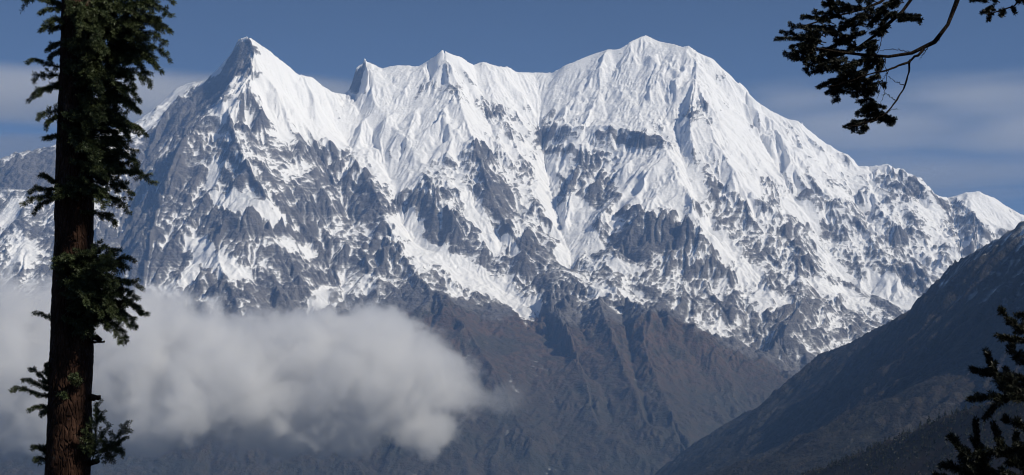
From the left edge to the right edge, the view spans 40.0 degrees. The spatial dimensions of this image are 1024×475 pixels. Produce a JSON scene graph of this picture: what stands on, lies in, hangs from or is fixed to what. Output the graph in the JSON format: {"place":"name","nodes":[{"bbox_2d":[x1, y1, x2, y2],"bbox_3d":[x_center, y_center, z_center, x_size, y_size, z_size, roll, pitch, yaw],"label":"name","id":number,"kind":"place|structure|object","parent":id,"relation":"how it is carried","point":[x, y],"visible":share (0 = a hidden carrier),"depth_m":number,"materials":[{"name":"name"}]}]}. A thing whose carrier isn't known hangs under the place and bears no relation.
{"place":"outdoors","nodes":[
{"label":"outdoors","id":0,"kind":"place"},
{"bbox_2d":[8,0,177,474],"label":"fir tree","id":1,"kind":"object","parent":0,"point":[86,291],"visible":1,"depth_m":14.86,"materials":[{"name":"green plant"}]},
{"bbox_2d":[0,35,1023,474],"bbox_3d":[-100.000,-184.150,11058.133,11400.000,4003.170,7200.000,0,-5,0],"label":"mountain range","id":2,"kind":"structure","parent":0,"point":[644,255],"depth_m":10611.29,"materials":[{"name":"white snow"}]},
{"bbox_2d":[0,0,1023,214],"label":"sky","id":3,"kind":"structure","parent":0,"point":[959,129],"materials":[{"name":"blue"}]},
{"bbox_2d":[655,221,1023,474],"bbox_3d":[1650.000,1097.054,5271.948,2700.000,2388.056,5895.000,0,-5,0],"label":"valley ridge hill","id":4,"kind":"structure","parent":0,"point":[904,372],"depth_m":4339.08,"materials":[{"name":"grey stone"}]},
{"bbox_2d":[773,0,1023,134],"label":"fir tree","id":5,"kind":"object","parent":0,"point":[849,79],"visible":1,"depth_m":10.24,"materials":[{"name":"green plant"}]},
{"bbox_2d":[805,400,1023,474],"bbox_3d":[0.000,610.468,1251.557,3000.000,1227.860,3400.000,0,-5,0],"label":"hillside","id":6,"kind":"structure","parent":0,"point":[912,469],"depth_m":1560.12,"materials":[{"name":"conifer forest"}]},
{"bbox_2d":[801,391,1023,474],"bbox_3d":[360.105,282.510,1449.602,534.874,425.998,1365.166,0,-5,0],"label":"forest","id":7,"kind":"object","parent":6,"relation":"on","point":[982,406],"visible":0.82,"depth_m":1594.67,"materials":[{"name":"green plant"}]},
{"bbox_2d":[931,305,1023,474],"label":"fir tree","id":8,"kind":"object","parent":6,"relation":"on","point":[1013,390],"visible":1,"depth_m":9.00,"materials":[{"name":"green plant"}]}
]}

